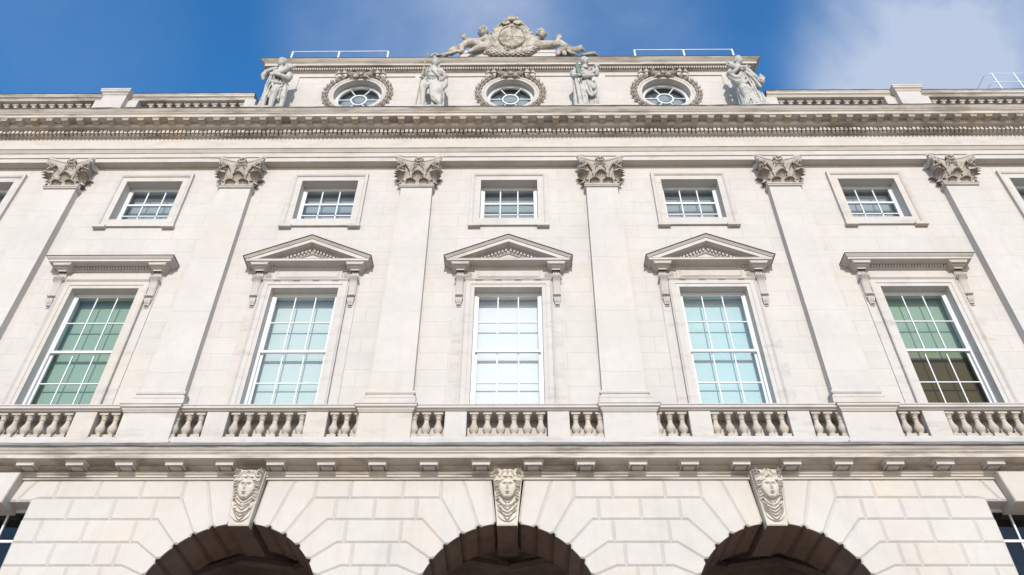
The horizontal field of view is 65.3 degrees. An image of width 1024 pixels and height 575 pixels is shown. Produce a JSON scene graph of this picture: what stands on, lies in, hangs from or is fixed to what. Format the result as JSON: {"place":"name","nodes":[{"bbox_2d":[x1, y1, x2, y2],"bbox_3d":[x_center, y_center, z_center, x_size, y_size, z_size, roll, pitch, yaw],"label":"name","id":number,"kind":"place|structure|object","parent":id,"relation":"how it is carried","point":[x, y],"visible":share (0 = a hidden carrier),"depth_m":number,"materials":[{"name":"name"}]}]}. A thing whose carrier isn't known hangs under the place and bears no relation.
{"place":"outdoors","nodes":[
{"label":"outdoors","id":0,"kind":"place"},
{"bbox_2d":[0,55,1023,574],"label":"palace building","id":1,"kind":"structure","parent":0,"point":[526,315],"depth_m":15.64,"materials":[{"name":"stone"}]},
{"bbox_2d":[0,509,26,567],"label":"ground floor window","id":2,"kind":"structure","parent":1,"relation":"in","point":[8,528],"depth_m":13.56,"materials":[{"name":"grey paint"}]},
{"bbox_2d":[0,174,27,220],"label":"mezzanine window","id":3,"kind":"structure","parent":1,"relation":"in","point":[18,180],"depth_m":18.39,"materials":[{"name":"stone"}]},
{"bbox_2d":[0,255,179,403],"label":"window","id":4,"kind":"structure","parent":1,"relation":"in","point":[90,365],"depth_m":15.78,"materials":[{"name":"stone"}]},
{"bbox_2d":[92,173,194,229],"bbox_3d":[-8.247,-1.815,18.155,1.774,1.797,0.550,0,-42,0],"label":"mezzanine window","id":5,"kind":"structure","parent":1,"relation":"in","point":[144,212],"depth_m":18.30,"materials":[{"name":"stone"}]},
{"bbox_2d":[249,57,295,106],"bbox_3d":[-6.104,-5.040,20.391,0.806,2.705,0.586,3,-42,-3],"label":"stone statue","id":6,"kind":"object","parent":1,"relation":"on","point":[274,93],"visible":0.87,"depth_m":20.32,"materials":[{"name":"white stone"}]},
{"bbox_2d":[218,234,373,403],"bbox_3d":[-4.199,0.702,15.647,2.648,4.275,0.764,0,-42,0],"label":"window","id":7,"kind":"structure","parent":1,"relation":"in","point":[302,361],"depth_m":15.84,"materials":[{"name":"stone"}]},
{"bbox_2d":[278,173,368,228],"bbox_3d":[-4.187,-1.827,18.122,1.774,1.797,0.550,0,-42,0],"label":"mezzanine window","id":8,"kind":"structure","parent":1,"relation":"in","point":[314,211],"depth_m":18.27,"materials":[{"name":"stone"}]},
{"bbox_2d":[290,51,388,57],"bbox_3d":[-4.983,-6.332,22.761,2.900,1.466,0.120,0,-42,0],"label":"roof railing","id":9,"kind":"object","parent":1,"relation":"on","point":[291,56],"visible":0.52,"depth_m":23.22,"materials":[{"name":"white metal"}]},
{"bbox_2d":[321,69,392,105],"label":"oculus window","id":10,"kind":"structure","parent":1,"relation":"in","point":[343,93],"depth_m":21.44,"materials":[{"name":"stone"}]},
{"bbox_2d":[413,51,447,105],"bbox_3d":[-2.022,-5.081,20.387,0.773,2.786,0.585,0,-42,0],"label":"stone statue","id":11,"kind":"object","parent":1,"relation":"on","point":[432,89],"visible":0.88,"depth_m":20.17,"materials":[{"name":"white stone"}]},
{"bbox_2d":[444,234,572,403],"bbox_3d":[-0.080,0.689,15.613,2.648,4.275,0.764,0,-42,0],"label":"window","id":12,"kind":"structure","parent":1,"relation":"in","point":[509,366],"depth_m":15.80,"materials":[{"name":"stone"}]},
{"bbox_2d":[468,172,549,227],"bbox_3d":[-0.067,-1.840,18.089,1.774,1.797,0.550,0,-42,0],"label":"mezzanine window","id":13,"kind":"structure","parent":1,"relation":"in","point":[496,210],"depth_m":18.27,"materials":[{"name":"stone"}]},
{"bbox_2d":[474,68,545,105],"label":"oculus window","id":14,"kind":"structure","parent":1,"relation":"in","point":[524,92],"depth_m":21.41,"materials":[{"name":"stone"}]},
{"bbox_2d":[431,15,597,56],"bbox_3d":[0.061,-6.947,22.796,4.607,2.449,1.091,0,-42,0],"label":"coat of arms","id":15,"kind":"object","parent":1,"relation":"on","point":[512,34],"visible":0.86,"depth_m":22.05},
{"bbox_2d":[457,25,494,53],"bbox_3d":[-0.933,-6.937,22.393,1.131,1.640,0.445,13,-44,-14],"label":"cherub statue","id":16,"kind":"object","parent":15,"relation":"attached to","point":[485,40],"visible":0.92,"depth_m":22.10,"materials":[{"name":"stone"}]},
{"bbox_2d":[526,28,569,55],"bbox_3d":[0.981,-6.800,22.264,1.283,1.416,0.418,-10,-43,11],"label":"cherub statue","id":17,"kind":"object","parent":15,"relation":"attached to","point":[539,40],"visible":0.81,"depth_m":22.12,"materials":[{"name":"stone"}]},
{"bbox_2d":[570,56,604,104],"bbox_3d":[1.897,-5.062,20.322,0.789,2.696,0.595,0,-42,0],"label":"stone statue","id":18,"kind":"object","parent":1,"relation":"on","point":[585,90],"visible":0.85,"depth_m":20.22,"materials":[{"name":"white stone"}]},
{"bbox_2d":[630,68,702,104],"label":"oculus window","id":19,"kind":"structure","parent":1,"relation":"in","point":[658,89],"depth_m":21.36,"materials":[{"name":"stone"}]},
{"bbox_2d":[633,49,733,55],"bbox_3d":[4.954,-6.362,22.681,2.945,1.466,0.120,0,-42,0],"label":"roof railing","id":20,"kind":"object","parent":1,"relation":"on","point":[634,50],"visible":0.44,"depth_m":23.14,"materials":[{"name":"white metal"}]},
{"bbox_2d":[650,171,740,227],"bbox_3d":[4.063,-1.852,18.056,1.774,1.797,0.550,0,-42,0],"label":"mezzanine window","id":21,"kind":"structure","parent":1,"relation":"in","point":[696,209],"depth_m":18.22,"materials":[{"name":"stone"}]},
{"bbox_2d":[644,233,798,402],"bbox_3d":[4.050,0.677,15.580,2.648,4.275,0.764,0,-42,0],"label":"window","id":22,"kind":"structure","parent":1,"relation":"in","point":[715,356],"depth_m":15.77,"materials":[{"name":"stone"}]},
{"bbox_2d":[726,55,769,104],"bbox_3d":[5.991,-5.071,20.292,0.875,2.696,0.573,-4,-42,4],"label":"stone statue","id":23,"kind":"object","parent":1,"relation":"on","point":[746,80],"visible":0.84,"depth_m":20.16,"materials":[{"name":"white stone"}]},
{"bbox_2d":[825,170,928,226],"bbox_3d":[8.112,-1.864,18.023,1.774,1.797,0.550,0,-42,0],"label":"mezzanine window","id":24,"kind":"structure","parent":1,"relation":"in","point":[856,209],"depth_m":18.16,"materials":[{"name":"stone"}]},
{"bbox_2d":[839,252,1023,402],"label":"window","id":25,"kind":"structure","parent":1,"relation":"in","point":[928,363],"depth_m":15.65,"materials":[{"name":"stone"}]},
{"bbox_2d":[977,73,1023,88],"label":"roof railing","id":26,"kind":"object","parent":1,"relation":"on","point":[1000,86],"visible":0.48,"depth_m":22.75,"materials":[{"name":"white metal"}]},
{"bbox_2d":[990,508,1023,574],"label":"ground floor window","id":27,"kind":"structure","parent":1,"relation":"in","point":[1012,531],"depth_m":13.36,"materials":[{"name":"glass"}]},
{"bbox_2d":[995,170,1023,218],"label":"mezzanine window","id":28,"kind":"structure","parent":1,"relation":"in","point":[1004,176],"depth_m":18.21,"materials":[{"name":"stone"}]},
{"bbox_2d":[0,0,1023,102],"label":"sky","id":29,"kind":"structure","parent":0,"point":[47,46],"materials":[{"name":"blue"}]}
]}

